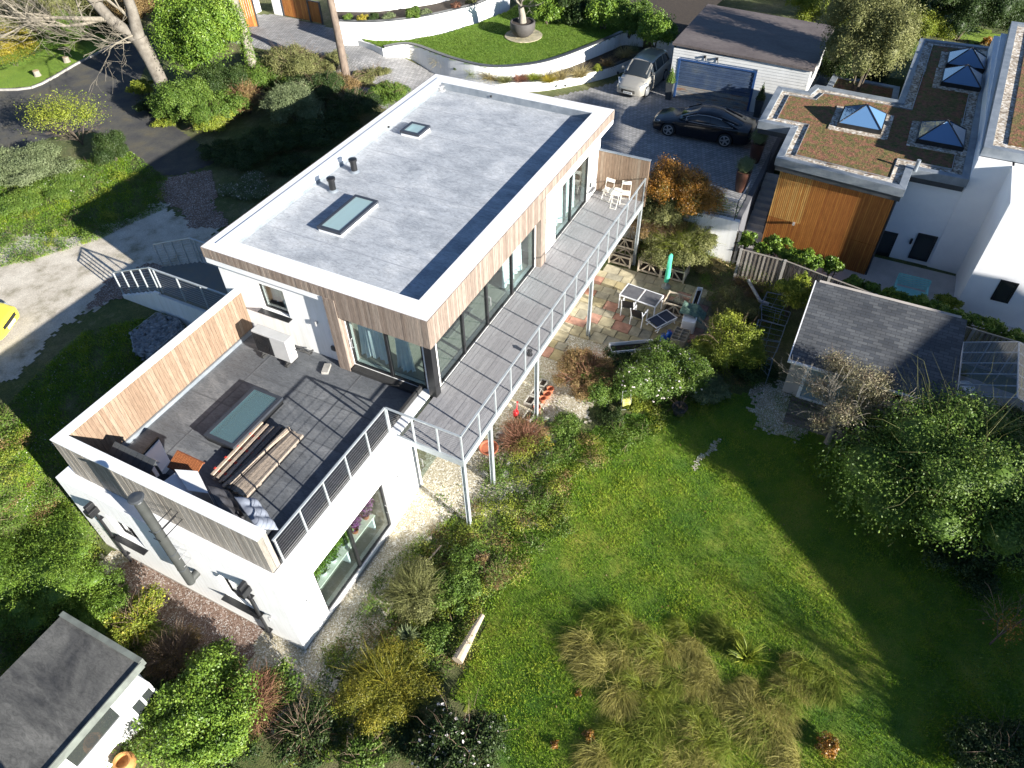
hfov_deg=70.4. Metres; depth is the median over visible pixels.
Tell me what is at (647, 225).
shrub
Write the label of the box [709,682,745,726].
grass clump
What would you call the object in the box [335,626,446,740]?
shrub
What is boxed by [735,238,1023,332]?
neighbour patio
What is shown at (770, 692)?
grass clump
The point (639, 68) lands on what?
windows
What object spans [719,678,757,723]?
grass clump
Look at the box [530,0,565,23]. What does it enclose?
shrub
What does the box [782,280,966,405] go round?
garden shed
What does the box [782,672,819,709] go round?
grass clump
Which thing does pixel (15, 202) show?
shrub
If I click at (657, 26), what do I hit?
shrub
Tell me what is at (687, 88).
door
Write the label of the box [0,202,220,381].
track
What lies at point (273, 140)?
shrub
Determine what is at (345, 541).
house plant
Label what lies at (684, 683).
grass clump
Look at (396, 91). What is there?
shrub
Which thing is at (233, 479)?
plank
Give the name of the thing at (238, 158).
shrub
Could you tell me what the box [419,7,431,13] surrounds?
shrub
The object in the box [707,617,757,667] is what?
grass clump
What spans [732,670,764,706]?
grass clump
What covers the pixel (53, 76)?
kerb
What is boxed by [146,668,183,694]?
shrub
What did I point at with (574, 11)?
shrub
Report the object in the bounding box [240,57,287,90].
shrub
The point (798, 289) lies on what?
shrub
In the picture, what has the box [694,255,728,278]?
shrub
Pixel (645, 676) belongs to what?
grass clump
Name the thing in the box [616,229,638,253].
wooden planter
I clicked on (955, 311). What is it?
shrub
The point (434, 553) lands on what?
timber edging
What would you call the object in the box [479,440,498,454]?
terracotta pot
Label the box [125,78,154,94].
shrub
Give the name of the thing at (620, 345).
raised bed
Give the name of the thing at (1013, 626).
orange sapling
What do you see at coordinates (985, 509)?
shrub
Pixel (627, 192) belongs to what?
bistro chair
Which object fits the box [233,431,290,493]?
plank
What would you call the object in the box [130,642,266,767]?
shrub
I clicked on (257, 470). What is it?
plank
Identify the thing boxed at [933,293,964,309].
shrub
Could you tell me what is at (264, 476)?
plank
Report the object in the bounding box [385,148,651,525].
steel balcony
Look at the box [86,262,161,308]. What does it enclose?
stairs
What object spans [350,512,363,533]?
house plant
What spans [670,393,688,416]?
black pot
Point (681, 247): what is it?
shrub
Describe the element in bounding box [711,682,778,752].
grass clump
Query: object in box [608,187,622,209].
bistro table
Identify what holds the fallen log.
on the ground at (122, 310)
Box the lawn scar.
[693,438,721,470]
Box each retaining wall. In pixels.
[383,30,642,82]
[623,211,739,262]
[733,137,784,253]
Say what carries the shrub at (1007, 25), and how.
on the ground at (122, 310)
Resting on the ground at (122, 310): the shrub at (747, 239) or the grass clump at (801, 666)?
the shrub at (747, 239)
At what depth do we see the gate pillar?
48.17 m
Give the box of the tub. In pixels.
[955,380,974,397]
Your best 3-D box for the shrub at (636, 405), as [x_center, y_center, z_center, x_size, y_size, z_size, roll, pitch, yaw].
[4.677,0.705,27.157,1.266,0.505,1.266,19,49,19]
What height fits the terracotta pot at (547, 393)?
0.240 m
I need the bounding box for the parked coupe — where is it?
[652,103,757,146]
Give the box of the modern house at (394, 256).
[50,74,614,649]
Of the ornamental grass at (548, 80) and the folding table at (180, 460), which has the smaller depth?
the folding table at (180, 460)
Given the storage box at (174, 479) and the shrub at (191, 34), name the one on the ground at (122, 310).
the shrub at (191, 34)
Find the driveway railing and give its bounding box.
[710,181,750,219]
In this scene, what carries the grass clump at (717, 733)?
on the lawn at (653, 598)
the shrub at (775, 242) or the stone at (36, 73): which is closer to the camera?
the shrub at (775, 242)
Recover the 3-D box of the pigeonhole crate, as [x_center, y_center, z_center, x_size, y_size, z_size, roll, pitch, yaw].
[6.802,-1.837,29.401,0.630,0.505,0.830,19,49,19]
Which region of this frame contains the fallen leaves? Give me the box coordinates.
[463,421,1000,754]
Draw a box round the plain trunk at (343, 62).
[327,0,350,76]
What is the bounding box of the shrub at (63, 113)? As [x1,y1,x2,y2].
[13,85,110,144]
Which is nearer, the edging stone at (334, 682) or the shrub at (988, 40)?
the edging stone at (334, 682)
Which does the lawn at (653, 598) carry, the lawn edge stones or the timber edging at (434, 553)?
the lawn edge stones
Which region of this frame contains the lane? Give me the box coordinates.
[0,38,214,175]
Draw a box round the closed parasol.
[661,253,672,289]
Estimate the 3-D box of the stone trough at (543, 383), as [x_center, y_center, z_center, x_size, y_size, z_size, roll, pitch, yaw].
[1.201,0.013,28.063,0.300,0.220,0.400,19,49,19]
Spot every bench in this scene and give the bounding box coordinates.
[216,505,273,535]
[893,273,931,295]
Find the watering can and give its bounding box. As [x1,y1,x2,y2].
[513,401,518,417]
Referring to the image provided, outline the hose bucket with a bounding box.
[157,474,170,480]
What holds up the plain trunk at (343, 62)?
on the ground at (122, 310)
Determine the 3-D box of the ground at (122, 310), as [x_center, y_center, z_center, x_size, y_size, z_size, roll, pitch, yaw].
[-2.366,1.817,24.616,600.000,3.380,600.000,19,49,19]
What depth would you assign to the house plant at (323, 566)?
21.67 m
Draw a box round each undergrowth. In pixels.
[0,158,783,767]
[0,160,794,767]
[0,207,774,764]
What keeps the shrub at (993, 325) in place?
on the ground at (122, 310)
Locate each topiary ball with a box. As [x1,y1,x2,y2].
[736,155,755,173]
[750,128,768,144]
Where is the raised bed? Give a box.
[609,339,652,359]
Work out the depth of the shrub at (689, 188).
30.51 m
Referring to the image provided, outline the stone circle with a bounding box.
[505,29,541,42]
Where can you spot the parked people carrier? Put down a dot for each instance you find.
(646, 70)
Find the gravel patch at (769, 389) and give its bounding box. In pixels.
[746,380,808,442]
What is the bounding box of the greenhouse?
[954,341,1023,413]
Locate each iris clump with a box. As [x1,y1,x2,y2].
[500,462,521,485]
[507,453,532,468]
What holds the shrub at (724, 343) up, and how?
on the ground at (122, 310)
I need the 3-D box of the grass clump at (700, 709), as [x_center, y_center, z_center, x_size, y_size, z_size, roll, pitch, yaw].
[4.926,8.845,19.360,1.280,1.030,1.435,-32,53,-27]
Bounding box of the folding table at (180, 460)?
[167,450,204,471]
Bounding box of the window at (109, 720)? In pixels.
[64,705,123,767]
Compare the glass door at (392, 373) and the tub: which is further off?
the tub
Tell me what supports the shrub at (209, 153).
on the ground at (122, 310)
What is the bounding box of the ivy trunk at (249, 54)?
[224,0,259,89]
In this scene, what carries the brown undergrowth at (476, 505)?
on the ground at (122, 310)
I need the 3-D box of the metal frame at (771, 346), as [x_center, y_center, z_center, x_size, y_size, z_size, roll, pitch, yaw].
[9.987,-1.261,28.846,0.971,0.597,1.090,19,49,19]
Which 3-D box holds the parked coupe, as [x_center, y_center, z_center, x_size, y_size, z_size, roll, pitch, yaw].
[9.829,-13.417,37.033,5.083,1.449,2.084,18,49,18]
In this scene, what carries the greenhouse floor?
on the ground at (122, 310)
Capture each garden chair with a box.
[620,297,636,318]
[629,305,648,327]
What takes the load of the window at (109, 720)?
in the flat roof bungalow
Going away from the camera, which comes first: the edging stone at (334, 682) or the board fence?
the edging stone at (334, 682)
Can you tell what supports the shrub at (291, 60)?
on the ground at (122, 310)
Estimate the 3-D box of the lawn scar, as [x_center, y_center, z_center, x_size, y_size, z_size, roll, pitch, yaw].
[6.870,2.453,25.570,1.859,0.010,0.360,-36,55,-29]
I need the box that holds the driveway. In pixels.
[222,14,829,218]
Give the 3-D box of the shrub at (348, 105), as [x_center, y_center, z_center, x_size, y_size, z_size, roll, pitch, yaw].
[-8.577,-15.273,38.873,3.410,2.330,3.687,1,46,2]
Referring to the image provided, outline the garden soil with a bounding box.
[629,0,721,37]
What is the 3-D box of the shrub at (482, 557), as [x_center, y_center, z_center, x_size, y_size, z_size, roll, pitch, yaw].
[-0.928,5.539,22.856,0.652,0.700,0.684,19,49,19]
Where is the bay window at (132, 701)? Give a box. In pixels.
[114,676,161,726]
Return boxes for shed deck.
[783,396,857,445]
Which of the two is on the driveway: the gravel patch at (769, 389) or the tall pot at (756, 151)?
the tall pot at (756, 151)
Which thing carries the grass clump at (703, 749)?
on the lawn at (653, 598)
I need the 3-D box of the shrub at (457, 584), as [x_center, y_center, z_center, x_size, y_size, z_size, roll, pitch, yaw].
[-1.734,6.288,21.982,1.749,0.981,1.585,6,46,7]
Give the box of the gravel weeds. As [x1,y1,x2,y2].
[260,373,585,703]
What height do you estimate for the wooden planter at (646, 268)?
0.640 m
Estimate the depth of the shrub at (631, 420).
26.65 m
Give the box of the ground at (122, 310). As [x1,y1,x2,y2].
[0,0,1023,767]
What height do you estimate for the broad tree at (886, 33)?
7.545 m
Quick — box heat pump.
[251,324,313,367]
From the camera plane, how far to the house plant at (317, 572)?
21.38 m
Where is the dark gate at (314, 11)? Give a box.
[306,0,323,24]
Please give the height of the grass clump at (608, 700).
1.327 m
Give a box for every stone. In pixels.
[329,676,339,693]
[342,646,353,660]
[479,470,487,476]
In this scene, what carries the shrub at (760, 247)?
on the ground at (122, 310)
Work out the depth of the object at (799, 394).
26.71 m
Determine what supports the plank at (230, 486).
on the plank at (262, 457)
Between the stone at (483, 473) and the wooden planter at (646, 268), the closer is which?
the stone at (483, 473)
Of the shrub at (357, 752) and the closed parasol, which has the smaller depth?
the shrub at (357, 752)
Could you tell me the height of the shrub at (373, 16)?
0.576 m
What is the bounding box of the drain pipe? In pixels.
[747,279,768,304]
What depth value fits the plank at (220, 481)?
21.76 m
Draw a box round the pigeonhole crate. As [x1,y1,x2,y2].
[670,326,690,347]
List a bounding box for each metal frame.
[755,319,784,351]
[756,291,786,320]
[756,338,779,362]
[758,304,790,335]
[761,358,772,384]
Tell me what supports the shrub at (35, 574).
on the ground at (122, 310)
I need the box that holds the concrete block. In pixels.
[321,363,330,373]
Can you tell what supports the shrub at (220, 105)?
on the ground at (122, 310)
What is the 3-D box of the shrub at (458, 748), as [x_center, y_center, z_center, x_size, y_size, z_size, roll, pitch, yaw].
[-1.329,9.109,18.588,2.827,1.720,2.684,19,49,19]
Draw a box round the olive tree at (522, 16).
[514,0,542,23]
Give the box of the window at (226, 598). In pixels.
[221,577,263,619]
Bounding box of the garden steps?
[745,153,778,238]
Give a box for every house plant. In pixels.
[314,567,320,581]
[317,552,330,575]
[326,540,341,562]
[337,524,353,548]
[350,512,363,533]
[359,497,375,519]
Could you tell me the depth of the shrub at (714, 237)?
32.67 m
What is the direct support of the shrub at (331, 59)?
on the ground at (122, 310)
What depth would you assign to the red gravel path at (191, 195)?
34.08 m
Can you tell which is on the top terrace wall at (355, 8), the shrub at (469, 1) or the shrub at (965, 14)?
the shrub at (469, 1)
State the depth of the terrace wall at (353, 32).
44.37 m
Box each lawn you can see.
[0,29,116,87]
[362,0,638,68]
[454,392,1023,767]
[960,27,1000,43]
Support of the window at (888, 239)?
in the green roof house at (926, 168)
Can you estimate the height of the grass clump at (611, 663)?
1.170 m
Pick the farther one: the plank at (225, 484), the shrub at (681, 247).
the shrub at (681, 247)
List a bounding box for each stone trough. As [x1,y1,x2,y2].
[523,395,533,408]
[523,410,534,421]
[530,388,541,395]
[539,378,548,389]
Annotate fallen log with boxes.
[452,614,483,663]
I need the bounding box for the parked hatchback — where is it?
[0,302,19,339]
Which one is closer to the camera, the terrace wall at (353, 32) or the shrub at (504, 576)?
the shrub at (504, 576)
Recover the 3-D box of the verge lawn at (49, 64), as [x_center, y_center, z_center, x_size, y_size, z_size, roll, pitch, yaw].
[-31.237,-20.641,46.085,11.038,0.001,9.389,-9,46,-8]
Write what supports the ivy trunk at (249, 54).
on the ground at (122, 310)
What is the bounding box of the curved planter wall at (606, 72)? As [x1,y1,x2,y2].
[482,45,648,91]
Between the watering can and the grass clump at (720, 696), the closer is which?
the grass clump at (720, 696)
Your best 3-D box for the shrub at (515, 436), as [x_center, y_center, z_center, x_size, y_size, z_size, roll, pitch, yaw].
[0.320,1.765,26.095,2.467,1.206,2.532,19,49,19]
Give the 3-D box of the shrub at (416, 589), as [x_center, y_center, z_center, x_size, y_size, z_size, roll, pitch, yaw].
[-2.879,6.183,21.725,2.464,1.601,2.442,19,49,19]
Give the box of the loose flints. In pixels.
[1,153,804,726]
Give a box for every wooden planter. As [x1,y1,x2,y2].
[608,244,633,268]
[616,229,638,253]
[637,253,661,277]
[660,262,690,283]
[661,290,691,317]
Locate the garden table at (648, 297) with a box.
[618,283,663,315]
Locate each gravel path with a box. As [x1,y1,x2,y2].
[97,320,608,750]
[155,170,228,228]
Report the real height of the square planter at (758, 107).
0.950 m
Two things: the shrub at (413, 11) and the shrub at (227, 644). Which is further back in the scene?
the shrub at (413, 11)
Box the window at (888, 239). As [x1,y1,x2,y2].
[875,231,898,256]
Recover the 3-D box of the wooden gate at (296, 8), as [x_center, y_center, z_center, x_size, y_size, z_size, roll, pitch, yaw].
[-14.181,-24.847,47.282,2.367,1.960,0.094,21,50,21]
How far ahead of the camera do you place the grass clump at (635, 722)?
19.14 m
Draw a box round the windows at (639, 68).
[624,53,669,78]
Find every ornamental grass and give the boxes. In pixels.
[477,63,501,84]
[496,71,514,85]
[511,71,529,84]
[525,71,543,84]
[538,69,557,85]
[545,62,575,87]
[565,63,594,81]
[598,56,617,68]
[609,44,637,60]
[627,42,642,52]
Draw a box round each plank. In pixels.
[210,421,262,476]
[212,425,264,479]
[216,424,268,479]
[218,427,269,482]
[222,426,274,481]
[222,429,290,486]
[223,425,278,488]
[225,425,282,487]
[226,428,284,489]
[227,426,289,484]
[227,443,275,489]
[230,437,282,491]
[231,430,293,490]
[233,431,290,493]
[236,431,295,493]
[238,433,296,495]
[241,433,299,496]
[244,434,303,497]
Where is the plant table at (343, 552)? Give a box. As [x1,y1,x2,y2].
[316,514,375,588]
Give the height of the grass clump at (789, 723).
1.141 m
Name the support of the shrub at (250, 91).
on the ground at (122, 310)
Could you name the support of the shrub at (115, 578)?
on the ground at (122, 310)
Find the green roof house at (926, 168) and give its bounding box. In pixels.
[757,21,1023,329]
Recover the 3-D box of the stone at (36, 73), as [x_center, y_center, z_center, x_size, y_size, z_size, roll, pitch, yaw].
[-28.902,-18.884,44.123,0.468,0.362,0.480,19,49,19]
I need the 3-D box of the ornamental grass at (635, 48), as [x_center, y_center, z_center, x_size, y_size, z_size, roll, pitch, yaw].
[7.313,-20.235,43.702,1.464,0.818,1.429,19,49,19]
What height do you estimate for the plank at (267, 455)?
0.080 m
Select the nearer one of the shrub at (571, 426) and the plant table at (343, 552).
the plant table at (343, 552)
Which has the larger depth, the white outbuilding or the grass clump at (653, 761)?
the white outbuilding
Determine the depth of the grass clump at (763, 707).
19.29 m
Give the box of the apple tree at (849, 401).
[772,347,923,459]
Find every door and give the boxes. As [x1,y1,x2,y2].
[313,484,390,610]
[345,320,427,388]
[436,227,534,383]
[555,156,588,239]
[675,60,754,109]
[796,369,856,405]
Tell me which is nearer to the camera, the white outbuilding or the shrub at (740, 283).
the shrub at (740, 283)
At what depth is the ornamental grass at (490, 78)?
41.15 m
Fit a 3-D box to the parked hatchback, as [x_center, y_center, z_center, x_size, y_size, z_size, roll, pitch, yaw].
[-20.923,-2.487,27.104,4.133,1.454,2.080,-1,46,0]
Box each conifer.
[666,66,676,83]
[755,81,765,101]
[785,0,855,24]
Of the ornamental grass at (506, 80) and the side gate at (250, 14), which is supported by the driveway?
the side gate at (250, 14)
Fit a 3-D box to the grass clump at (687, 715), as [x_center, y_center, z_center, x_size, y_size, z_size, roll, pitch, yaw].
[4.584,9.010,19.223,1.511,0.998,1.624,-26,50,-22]
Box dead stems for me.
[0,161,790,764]
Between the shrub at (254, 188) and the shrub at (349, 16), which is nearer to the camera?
the shrub at (254, 188)
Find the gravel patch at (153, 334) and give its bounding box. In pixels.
[129,312,184,362]
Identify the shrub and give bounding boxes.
[0,0,74,43]
[0,23,39,65]
[0,138,88,187]
[0,187,41,216]
[0,501,119,643]
[13,85,110,144]
[20,168,96,200]
[31,10,94,44]
[31,607,70,643]
[61,0,114,24]
[61,581,130,635]
[91,129,128,166]
[92,568,130,603]
[94,0,162,22]
[99,581,170,647]
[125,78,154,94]
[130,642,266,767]
[132,91,157,111]
[135,616,210,689]
[144,0,252,76]
[145,72,216,126]
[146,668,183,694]
[149,112,178,127]
[188,100,234,132]
[192,56,254,95]
[195,137,241,162]
[195,636,250,687]
[198,730,267,767]
[205,83,252,118]
[209,141,268,171]
[211,656,290,742]
[216,170,271,202]
[222,77,268,114]
[229,124,301,158]
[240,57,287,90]
[255,653,305,712]
[256,76,327,124]
[257,683,348,767]
[259,36,324,77]
[261,151,315,178]
[281,69,345,109]
[297,49,348,80]
[318,77,382,122]
[333,64,362,94]
[334,731,389,767]
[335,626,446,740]
[342,13,352,19]
[352,62,392,84]
[356,14,368,19]
[366,75,411,108]
[367,12,379,19]
[377,556,450,629]
[378,710,429,766]
[381,11,395,18]
[405,5,419,18]
[406,686,517,767]
[416,618,453,655]
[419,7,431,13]
[427,564,481,614]
[447,535,489,574]
[450,1,461,7]
[465,0,477,3]
[473,549,490,566]
[482,561,510,590]
[494,410,552,458]
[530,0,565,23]
[536,436,554,451]
[545,344,618,402]
[548,408,583,436]
[550,740,558,748]
[554,434,578,454]
[556,0,594,25]
[575,688,581,696]
[578,361,632,407]
[581,729,594,743]
[583,0,623,31]
[591,63,602,71]
[595,406,624,427]
[602,345,646,372]
[608,0,652,37]
[610,334,717,407]
[620,392,653,413]
[626,417,644,432]
[629,214,688,251]
[634,178,704,228]
[636,6,679,47]
[638,213,724,278]
[645,152,728,240]
[686,373,732,405]
[688,226,718,250]
[688,308,768,372]
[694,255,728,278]
[707,285,762,319]
[726,267,768,298]
[730,352,781,384]
[736,231,757,260]
[753,242,769,266]
[763,233,794,265]
[773,271,811,317]
[775,246,803,276]
[791,247,824,271]
[814,730,842,760]
[818,42,893,83]
[822,255,844,281]
[830,391,907,448]
[842,273,866,288]
[862,280,881,292]
[867,0,930,9]
[876,286,900,299]
[896,291,910,301]
[901,39,918,54]
[904,2,960,40]
[905,293,934,307]
[909,515,1023,603]
[922,0,1023,42]
[929,299,952,312]
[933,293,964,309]
[941,702,1023,767]
[952,308,969,322]
[959,311,982,327]
[961,496,1010,526]
[979,0,1023,31]
[979,316,1008,347]
[980,36,992,45]
[992,402,1023,431]
[1001,327,1023,356]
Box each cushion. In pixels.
[207,485,245,520]
[235,497,277,529]
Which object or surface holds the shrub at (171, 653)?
on the ground at (122, 310)
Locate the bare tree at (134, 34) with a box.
[0,0,168,97]
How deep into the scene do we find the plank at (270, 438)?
21.95 m
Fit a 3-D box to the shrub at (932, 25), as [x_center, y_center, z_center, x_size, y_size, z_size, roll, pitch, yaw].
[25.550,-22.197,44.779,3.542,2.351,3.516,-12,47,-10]
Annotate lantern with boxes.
[527,349,532,356]
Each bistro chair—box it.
[601,177,614,201]
[620,181,631,199]
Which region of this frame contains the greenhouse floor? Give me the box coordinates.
[954,375,1023,413]
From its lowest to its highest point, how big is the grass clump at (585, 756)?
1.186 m
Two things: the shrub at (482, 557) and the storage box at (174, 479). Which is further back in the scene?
the shrub at (482, 557)
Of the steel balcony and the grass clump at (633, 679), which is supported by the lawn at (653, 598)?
the grass clump at (633, 679)
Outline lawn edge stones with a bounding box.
[490,504,544,528]
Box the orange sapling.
[972,580,1023,645]
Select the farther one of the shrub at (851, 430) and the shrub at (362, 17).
the shrub at (362, 17)
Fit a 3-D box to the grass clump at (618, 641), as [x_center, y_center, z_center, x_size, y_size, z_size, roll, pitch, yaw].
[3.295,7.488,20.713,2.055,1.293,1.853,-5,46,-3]
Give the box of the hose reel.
[620,391,630,409]
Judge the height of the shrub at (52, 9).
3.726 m
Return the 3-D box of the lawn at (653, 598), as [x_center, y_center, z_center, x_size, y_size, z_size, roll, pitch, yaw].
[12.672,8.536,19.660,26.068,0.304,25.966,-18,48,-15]
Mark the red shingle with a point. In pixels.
(215, 620)
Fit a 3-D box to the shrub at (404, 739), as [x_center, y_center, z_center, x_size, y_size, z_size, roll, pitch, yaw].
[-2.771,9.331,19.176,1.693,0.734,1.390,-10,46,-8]
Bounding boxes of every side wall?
[358,40,384,56]
[653,40,673,63]
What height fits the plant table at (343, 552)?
0.700 m
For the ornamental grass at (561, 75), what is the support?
on the curved planter wall at (606, 72)
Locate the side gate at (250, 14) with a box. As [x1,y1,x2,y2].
[239,0,259,26]
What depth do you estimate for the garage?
38.92 m
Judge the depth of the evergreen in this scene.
21.87 m
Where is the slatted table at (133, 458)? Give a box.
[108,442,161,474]
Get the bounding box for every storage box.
[164,472,191,494]
[174,469,214,505]
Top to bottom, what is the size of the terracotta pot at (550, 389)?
0.240 m
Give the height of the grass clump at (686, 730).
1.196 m
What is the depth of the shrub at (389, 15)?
43.81 m
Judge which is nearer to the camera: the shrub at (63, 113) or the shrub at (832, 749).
the shrub at (832, 749)
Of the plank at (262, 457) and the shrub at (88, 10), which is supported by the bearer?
the plank at (262, 457)
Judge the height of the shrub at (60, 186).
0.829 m
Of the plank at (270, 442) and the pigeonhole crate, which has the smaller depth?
the plank at (270, 442)
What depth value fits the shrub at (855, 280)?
30.16 m
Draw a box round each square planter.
[665,82,674,99]
[753,97,764,117]
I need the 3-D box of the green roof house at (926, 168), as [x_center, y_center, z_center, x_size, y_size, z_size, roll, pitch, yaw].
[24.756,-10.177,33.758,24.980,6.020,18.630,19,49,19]
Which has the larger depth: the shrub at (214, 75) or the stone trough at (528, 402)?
the shrub at (214, 75)
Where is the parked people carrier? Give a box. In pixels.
[617,47,670,96]
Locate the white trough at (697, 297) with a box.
[692,287,702,303]
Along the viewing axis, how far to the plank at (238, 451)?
21.88 m
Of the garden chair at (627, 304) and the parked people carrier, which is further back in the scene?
the parked people carrier
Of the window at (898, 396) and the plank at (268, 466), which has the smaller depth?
the plank at (268, 466)
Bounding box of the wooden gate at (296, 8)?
[280,0,310,21]
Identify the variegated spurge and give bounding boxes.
[392,623,421,645]
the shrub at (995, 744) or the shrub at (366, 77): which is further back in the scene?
the shrub at (366, 77)
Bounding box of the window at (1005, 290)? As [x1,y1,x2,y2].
[990,279,1018,303]
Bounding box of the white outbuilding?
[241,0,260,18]
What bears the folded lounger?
on the patio at (608, 283)
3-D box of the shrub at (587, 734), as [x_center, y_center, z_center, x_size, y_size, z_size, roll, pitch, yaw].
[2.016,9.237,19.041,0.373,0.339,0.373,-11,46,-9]
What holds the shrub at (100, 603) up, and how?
on the ground at (122, 310)
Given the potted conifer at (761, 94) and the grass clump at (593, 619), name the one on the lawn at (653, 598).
the grass clump at (593, 619)
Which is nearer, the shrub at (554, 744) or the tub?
the shrub at (554, 744)
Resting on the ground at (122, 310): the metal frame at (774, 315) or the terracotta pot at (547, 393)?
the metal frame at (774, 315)
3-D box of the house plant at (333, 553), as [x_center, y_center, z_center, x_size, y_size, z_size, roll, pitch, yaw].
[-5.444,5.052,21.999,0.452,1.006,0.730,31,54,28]
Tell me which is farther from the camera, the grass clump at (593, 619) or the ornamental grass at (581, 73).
the ornamental grass at (581, 73)
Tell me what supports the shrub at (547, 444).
on the ground at (122, 310)
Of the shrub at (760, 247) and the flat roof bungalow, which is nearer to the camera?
the flat roof bungalow
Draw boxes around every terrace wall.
[334,0,479,19]
[339,0,509,45]
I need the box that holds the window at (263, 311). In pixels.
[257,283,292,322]
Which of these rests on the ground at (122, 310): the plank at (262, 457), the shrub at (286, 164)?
the shrub at (286, 164)
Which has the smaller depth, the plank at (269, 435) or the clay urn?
the clay urn
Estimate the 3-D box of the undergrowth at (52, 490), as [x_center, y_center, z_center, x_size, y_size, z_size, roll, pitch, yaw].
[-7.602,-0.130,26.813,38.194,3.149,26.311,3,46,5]
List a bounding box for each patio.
[541,264,717,360]
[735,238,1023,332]
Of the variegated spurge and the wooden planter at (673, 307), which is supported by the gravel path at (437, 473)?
the variegated spurge
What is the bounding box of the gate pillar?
[271,0,282,15]
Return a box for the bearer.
[220,428,296,485]
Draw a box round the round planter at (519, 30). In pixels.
[510,17,534,37]
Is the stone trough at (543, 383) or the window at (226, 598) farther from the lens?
the stone trough at (543, 383)
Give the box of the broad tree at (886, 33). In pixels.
[811,0,930,91]
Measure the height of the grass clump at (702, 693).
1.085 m
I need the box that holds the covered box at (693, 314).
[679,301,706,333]
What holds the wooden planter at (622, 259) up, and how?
on the ground at (122, 310)
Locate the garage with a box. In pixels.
[671,4,833,113]
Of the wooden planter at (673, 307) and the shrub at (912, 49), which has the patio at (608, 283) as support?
the wooden planter at (673, 307)
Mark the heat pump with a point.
(274, 343)
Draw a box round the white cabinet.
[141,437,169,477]
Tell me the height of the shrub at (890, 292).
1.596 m
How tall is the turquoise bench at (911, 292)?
0.989 m
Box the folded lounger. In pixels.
[646,309,677,332]
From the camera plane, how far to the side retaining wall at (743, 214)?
34.18 m
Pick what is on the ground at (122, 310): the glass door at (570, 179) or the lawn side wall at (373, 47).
the lawn side wall at (373, 47)
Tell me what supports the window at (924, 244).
in the green roof house at (926, 168)
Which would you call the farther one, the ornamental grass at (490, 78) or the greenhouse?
the ornamental grass at (490, 78)
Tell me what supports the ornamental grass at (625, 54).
on the curved planter wall at (606, 72)
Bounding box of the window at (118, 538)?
[114,521,148,555]
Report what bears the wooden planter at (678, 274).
on the ground at (122, 310)
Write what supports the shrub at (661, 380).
on the ground at (122, 310)
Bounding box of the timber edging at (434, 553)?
[424,545,441,563]
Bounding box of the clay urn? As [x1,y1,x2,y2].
[112,751,136,767]
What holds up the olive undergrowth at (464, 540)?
on the ground at (122, 310)
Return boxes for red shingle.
[112,558,263,666]
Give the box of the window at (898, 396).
[889,393,909,401]
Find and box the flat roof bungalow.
[0,611,161,767]
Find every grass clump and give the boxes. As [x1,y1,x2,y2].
[550,621,605,675]
[560,634,616,696]
[564,730,619,767]
[574,600,630,649]
[584,713,639,767]
[590,670,655,725]
[595,595,648,649]
[595,632,639,680]
[599,613,653,668]
[604,715,669,767]
[605,661,651,708]
[615,727,674,767]
[619,620,678,680]
[619,693,682,762]
[620,643,651,679]
[622,617,658,651]
[625,713,694,767]
[631,676,678,726]
[632,654,666,691]
[636,685,692,741]
[638,733,687,767]
[643,626,689,676]
[643,652,698,705]
[659,613,698,646]
[662,700,710,744]
[666,665,698,704]
[666,710,706,764]
[669,739,717,767]
[670,628,710,667]
[670,721,734,767]
[678,736,726,767]
[680,672,727,711]
[680,693,723,735]
[683,649,721,683]
[685,654,728,696]
[693,612,736,651]
[693,714,744,765]
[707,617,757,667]
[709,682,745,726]
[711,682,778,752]
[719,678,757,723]
[721,699,797,766]
[731,684,802,744]
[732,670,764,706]
[747,725,805,766]
[754,675,816,731]
[754,724,809,767]
[761,691,809,745]
[763,670,803,709]
[770,642,834,704]
[777,649,811,678]
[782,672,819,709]
[795,653,849,719]
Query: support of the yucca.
on the lawn at (653, 598)
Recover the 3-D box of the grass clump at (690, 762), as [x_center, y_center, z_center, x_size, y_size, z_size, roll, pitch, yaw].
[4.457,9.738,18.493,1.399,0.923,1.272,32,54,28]
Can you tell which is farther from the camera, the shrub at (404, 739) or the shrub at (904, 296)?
the shrub at (904, 296)
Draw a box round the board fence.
[705,226,1023,380]
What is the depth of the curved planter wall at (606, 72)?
42.05 m
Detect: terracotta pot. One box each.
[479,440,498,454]
[539,395,545,403]
[543,390,550,398]
[547,386,553,393]
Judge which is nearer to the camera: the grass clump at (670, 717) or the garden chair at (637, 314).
the grass clump at (670, 717)
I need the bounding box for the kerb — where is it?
[0,40,119,90]
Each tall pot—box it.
[735,168,752,192]
[750,140,766,163]
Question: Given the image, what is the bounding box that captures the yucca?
[726,633,773,676]
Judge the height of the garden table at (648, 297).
0.735 m
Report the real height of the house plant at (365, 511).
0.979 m
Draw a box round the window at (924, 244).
[908,233,937,261]
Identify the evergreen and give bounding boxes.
[801,352,1023,580]
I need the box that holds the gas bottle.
[666,329,672,341]

